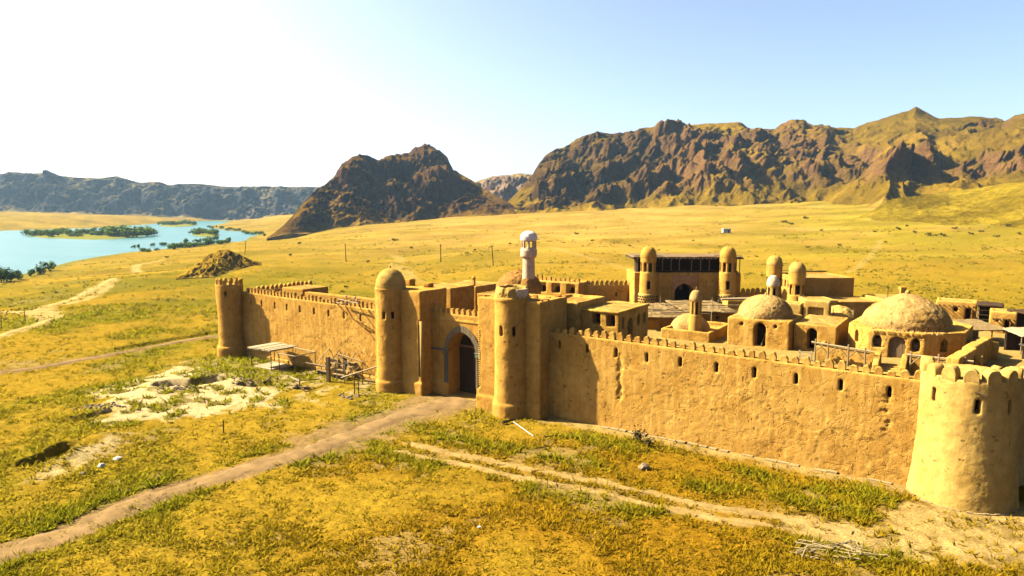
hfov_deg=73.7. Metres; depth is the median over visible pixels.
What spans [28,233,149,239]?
river island
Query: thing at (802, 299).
house
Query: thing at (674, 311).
pole heap
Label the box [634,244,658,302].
palace tower
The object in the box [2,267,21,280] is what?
bank tree
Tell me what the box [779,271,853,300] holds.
hall
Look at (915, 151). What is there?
mountain range
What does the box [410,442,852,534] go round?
wheel track
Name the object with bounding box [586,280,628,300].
back wall
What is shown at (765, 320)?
dome house
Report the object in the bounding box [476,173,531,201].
distant hill
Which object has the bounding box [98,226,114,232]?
willow
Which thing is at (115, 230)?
willow
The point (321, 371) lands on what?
plank rack
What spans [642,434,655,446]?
weed bush
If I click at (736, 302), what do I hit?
kiosk
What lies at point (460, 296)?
mud room
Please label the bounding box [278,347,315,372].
trellis
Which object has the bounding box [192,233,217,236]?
river island
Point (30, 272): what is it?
bank tree
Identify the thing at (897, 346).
door
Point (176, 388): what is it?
stones
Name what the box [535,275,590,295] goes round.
arcade block
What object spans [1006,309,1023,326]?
plank shed
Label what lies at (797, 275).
hall tower
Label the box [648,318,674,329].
mud room
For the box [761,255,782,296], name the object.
hall tower
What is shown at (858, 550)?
stick pile
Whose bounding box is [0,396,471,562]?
dirt path
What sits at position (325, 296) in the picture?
mud parapet
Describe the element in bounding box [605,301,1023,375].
courtyard
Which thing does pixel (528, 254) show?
minaret
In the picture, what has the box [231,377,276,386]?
stones
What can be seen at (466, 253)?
scrub
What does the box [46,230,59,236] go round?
willow
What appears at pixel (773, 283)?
turret
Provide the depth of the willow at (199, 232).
602.07 m
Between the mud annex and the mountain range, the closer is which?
the mud annex
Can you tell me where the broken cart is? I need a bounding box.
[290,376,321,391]
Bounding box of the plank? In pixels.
[341,366,376,378]
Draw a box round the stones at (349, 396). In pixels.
[338,394,359,399]
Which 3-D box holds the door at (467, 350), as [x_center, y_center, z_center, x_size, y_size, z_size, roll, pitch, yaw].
[-3.582,7.178,62.853,3.700,6.700,0.350,4,8,34]
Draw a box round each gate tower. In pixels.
[375,265,405,392]
[492,284,529,418]
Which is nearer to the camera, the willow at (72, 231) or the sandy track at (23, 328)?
the sandy track at (23, 328)
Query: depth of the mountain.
650.24 m
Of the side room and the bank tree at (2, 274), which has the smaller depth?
the side room
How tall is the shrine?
6.739 m
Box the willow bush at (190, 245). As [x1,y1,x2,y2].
[183,243,192,247]
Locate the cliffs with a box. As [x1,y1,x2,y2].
[0,170,318,220]
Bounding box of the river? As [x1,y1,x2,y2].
[0,221,257,273]
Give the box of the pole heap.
[648,301,737,313]
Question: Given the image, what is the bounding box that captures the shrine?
[847,290,972,358]
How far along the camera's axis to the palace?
87.28 m
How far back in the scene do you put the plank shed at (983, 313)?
74.20 m
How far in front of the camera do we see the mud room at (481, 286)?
78.77 m
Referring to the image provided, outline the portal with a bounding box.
[803,299,831,317]
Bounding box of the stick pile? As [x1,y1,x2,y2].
[790,536,887,559]
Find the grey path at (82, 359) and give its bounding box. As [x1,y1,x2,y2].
[0,335,216,373]
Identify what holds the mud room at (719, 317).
on the courtyard
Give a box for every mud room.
[282,284,327,295]
[416,282,473,310]
[445,276,496,309]
[477,291,494,311]
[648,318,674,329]
[673,306,731,322]
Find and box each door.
[459,334,476,393]
[674,284,688,300]
[757,323,765,344]
[809,328,816,347]
[889,337,905,357]
[965,308,970,318]
[1005,320,1009,327]
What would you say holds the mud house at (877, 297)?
on the courtyard
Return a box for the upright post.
[306,356,330,381]
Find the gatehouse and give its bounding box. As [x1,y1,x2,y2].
[374,278,566,419]
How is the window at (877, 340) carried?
in the shrine
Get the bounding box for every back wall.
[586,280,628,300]
[740,287,764,296]
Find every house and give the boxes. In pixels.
[581,301,648,340]
[661,313,727,342]
[727,292,802,350]
[785,300,803,314]
[798,296,837,305]
[825,296,876,316]
[831,305,858,322]
[862,287,906,300]
[936,297,976,318]
[989,308,1017,333]
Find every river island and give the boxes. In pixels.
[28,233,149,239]
[160,224,197,226]
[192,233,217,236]
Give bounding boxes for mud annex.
[562,294,604,332]
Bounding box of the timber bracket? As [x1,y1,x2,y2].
[333,295,360,316]
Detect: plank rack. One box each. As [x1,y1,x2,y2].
[316,349,339,375]
[331,351,356,379]
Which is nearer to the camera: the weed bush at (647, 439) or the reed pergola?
the weed bush at (647, 439)
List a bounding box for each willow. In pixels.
[28,230,40,235]
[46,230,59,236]
[63,229,80,234]
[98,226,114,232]
[104,226,123,235]
[105,230,125,236]
[120,227,143,237]
[134,227,155,235]
[194,229,204,233]
[207,229,216,234]
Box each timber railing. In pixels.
[811,339,872,365]
[906,351,973,373]
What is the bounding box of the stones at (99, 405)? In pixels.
[66,401,137,412]
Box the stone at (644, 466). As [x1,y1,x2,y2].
[638,462,649,470]
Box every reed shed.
[648,303,681,326]
[665,300,737,320]
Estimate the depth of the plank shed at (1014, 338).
59.38 m
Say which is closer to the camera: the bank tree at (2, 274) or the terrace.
the terrace
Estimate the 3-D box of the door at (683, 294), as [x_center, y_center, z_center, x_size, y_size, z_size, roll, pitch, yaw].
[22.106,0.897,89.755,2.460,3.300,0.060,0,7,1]
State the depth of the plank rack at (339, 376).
68.91 m
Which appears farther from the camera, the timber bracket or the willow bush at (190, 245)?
the willow bush at (190, 245)
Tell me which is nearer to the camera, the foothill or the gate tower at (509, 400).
the gate tower at (509, 400)
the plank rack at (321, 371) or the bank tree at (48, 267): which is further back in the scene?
the bank tree at (48, 267)
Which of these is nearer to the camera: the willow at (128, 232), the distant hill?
the willow at (128, 232)
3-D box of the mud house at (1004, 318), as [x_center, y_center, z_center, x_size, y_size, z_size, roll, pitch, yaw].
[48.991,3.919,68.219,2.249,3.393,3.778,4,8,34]
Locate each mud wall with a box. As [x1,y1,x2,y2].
[946,336,992,365]
[970,340,998,359]
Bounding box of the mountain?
[267,143,518,240]
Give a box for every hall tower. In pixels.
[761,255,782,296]
[782,260,805,300]
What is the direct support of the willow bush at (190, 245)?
on the river
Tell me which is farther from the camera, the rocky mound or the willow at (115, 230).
the willow at (115, 230)
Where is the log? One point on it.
(507, 421)
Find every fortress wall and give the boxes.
[242,288,375,380]
[256,280,312,291]
[549,327,920,485]
[991,365,1023,485]
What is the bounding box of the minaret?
[520,231,537,293]
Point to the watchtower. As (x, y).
(230, 313)
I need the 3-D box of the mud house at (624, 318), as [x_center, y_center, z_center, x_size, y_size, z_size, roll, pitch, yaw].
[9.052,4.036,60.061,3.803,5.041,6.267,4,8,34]
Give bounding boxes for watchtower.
[215,278,245,357]
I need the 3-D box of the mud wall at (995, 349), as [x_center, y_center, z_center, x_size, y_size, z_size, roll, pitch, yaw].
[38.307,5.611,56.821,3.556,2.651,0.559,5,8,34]
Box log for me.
[502,418,515,423]
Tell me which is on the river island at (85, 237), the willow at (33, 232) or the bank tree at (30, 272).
the willow at (33, 232)
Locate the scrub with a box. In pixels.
[0,205,1023,321]
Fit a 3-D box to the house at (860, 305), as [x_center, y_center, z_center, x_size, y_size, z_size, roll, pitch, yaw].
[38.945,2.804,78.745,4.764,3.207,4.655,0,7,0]
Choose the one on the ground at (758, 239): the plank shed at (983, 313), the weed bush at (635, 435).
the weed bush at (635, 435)
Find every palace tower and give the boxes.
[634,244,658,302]
[714,244,741,303]
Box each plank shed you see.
[976,301,1003,320]
[1003,327,1023,353]
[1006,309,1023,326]
[1019,343,1023,358]
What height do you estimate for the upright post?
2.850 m
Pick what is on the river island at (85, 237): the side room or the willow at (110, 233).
the willow at (110, 233)
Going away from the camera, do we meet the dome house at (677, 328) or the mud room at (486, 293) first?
the dome house at (677, 328)
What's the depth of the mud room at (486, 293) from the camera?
75.30 m
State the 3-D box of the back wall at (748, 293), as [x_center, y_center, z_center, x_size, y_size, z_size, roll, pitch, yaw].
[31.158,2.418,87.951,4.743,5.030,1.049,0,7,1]
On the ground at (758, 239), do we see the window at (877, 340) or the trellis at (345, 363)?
the trellis at (345, 363)
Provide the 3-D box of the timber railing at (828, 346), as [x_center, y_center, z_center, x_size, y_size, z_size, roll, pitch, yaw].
[25.826,5.232,53.568,4.411,2.102,0.205,4,8,34]
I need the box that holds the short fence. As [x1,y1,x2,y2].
[798,350,812,360]
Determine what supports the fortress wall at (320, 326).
on the ground at (758, 239)
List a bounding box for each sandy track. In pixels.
[0,318,56,336]
[2,278,115,312]
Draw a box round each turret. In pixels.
[688,287,702,331]
[767,272,779,296]
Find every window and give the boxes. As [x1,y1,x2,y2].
[596,313,600,322]
[873,335,881,346]
[912,339,919,350]
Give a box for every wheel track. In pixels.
[394,450,849,541]
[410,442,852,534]
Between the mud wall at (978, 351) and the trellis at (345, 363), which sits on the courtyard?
the mud wall at (978, 351)
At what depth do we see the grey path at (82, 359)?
78.50 m
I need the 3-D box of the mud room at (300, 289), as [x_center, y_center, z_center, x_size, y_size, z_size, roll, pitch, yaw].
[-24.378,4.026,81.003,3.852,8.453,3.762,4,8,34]
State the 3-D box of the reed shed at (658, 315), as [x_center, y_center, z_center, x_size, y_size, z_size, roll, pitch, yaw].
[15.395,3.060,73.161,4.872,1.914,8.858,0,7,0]
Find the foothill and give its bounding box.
[853,182,1023,227]
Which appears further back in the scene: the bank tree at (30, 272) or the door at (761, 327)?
the bank tree at (30, 272)
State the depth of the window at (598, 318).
58.33 m
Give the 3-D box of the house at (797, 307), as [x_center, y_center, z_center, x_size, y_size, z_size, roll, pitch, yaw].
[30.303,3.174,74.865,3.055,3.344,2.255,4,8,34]
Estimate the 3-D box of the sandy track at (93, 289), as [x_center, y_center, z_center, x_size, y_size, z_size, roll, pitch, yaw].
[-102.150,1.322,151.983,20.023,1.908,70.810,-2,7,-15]
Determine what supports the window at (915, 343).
in the shrine
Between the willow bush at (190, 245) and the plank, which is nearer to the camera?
the plank
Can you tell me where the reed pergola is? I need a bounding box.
[952,319,1004,338]
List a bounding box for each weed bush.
[628,424,647,441]
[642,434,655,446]
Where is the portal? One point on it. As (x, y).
(817, 307)
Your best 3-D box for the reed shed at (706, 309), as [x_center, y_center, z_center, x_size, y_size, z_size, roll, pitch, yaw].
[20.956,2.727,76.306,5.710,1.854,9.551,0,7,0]
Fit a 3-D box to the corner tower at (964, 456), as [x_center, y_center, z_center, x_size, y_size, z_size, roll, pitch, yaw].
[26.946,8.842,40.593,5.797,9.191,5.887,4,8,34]
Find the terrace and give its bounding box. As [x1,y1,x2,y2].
[816,339,944,374]
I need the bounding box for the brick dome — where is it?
[496,268,541,293]
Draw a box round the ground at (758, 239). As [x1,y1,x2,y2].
[0,201,1023,575]
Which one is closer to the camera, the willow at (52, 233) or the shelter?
the shelter
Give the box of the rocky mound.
[176,250,261,279]
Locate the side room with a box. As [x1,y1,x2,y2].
[793,314,848,350]
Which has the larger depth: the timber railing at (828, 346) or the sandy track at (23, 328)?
the sandy track at (23, 328)
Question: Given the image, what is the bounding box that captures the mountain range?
[508,107,1023,213]
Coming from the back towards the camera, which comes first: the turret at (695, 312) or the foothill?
the foothill
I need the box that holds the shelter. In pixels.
[247,342,296,370]
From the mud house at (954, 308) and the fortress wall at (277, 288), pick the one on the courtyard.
the mud house at (954, 308)
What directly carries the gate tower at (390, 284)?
on the ground at (758, 239)
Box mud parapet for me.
[305,292,374,303]
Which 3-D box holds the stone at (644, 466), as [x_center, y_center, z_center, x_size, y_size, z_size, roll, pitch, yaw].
[8.719,11.815,45.002,0.748,0.596,0.708,-4,8,-31]
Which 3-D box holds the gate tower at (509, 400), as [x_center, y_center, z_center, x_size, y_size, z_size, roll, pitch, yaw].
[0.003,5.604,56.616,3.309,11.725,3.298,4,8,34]
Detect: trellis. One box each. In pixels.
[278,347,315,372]
[329,353,374,383]
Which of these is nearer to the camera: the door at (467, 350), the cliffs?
the door at (467, 350)
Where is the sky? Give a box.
[0,0,1023,186]
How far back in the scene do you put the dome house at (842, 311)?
72.72 m
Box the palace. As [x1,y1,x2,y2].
[625,253,743,303]
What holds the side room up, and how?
on the courtyard
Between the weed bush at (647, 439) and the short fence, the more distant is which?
the short fence
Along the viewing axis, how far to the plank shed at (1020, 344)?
55.88 m
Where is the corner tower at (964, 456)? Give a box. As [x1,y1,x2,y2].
[905,355,1023,515]
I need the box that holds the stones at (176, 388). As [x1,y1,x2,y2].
[156,385,223,390]
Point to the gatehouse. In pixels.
(446, 351)
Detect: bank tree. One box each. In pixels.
[0,267,13,281]
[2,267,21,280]
[27,269,33,275]
[33,264,46,274]
[39,261,56,270]
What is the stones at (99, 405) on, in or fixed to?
on the ground at (758, 239)
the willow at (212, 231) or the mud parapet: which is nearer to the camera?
the mud parapet
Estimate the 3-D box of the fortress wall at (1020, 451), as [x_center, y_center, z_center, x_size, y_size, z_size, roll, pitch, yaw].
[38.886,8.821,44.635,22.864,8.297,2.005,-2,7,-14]
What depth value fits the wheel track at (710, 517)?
39.59 m
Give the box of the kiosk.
[721,297,748,314]
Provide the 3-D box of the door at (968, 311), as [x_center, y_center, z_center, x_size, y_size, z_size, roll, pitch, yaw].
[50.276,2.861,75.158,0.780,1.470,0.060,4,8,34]
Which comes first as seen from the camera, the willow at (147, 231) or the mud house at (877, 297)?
the mud house at (877, 297)
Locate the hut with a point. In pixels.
(726, 230)
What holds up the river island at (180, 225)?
in the river
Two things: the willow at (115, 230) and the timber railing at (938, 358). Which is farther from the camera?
the willow at (115, 230)
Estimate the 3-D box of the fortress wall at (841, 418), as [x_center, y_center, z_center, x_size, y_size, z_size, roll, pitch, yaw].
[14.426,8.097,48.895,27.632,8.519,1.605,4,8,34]
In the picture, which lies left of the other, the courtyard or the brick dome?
the brick dome
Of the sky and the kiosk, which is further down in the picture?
the kiosk
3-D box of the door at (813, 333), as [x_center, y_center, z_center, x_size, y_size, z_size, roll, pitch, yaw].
[26.494,4.351,59.881,0.980,2.000,0.060,4,8,34]
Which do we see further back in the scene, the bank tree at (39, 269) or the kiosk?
the bank tree at (39, 269)
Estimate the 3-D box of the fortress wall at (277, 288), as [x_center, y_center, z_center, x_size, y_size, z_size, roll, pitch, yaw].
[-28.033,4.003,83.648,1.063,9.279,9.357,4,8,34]
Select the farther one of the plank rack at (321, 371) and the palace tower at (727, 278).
the palace tower at (727, 278)
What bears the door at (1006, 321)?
in the mud house at (1004, 318)
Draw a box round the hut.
[722,228,730,232]
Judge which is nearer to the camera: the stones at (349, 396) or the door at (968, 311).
the stones at (349, 396)

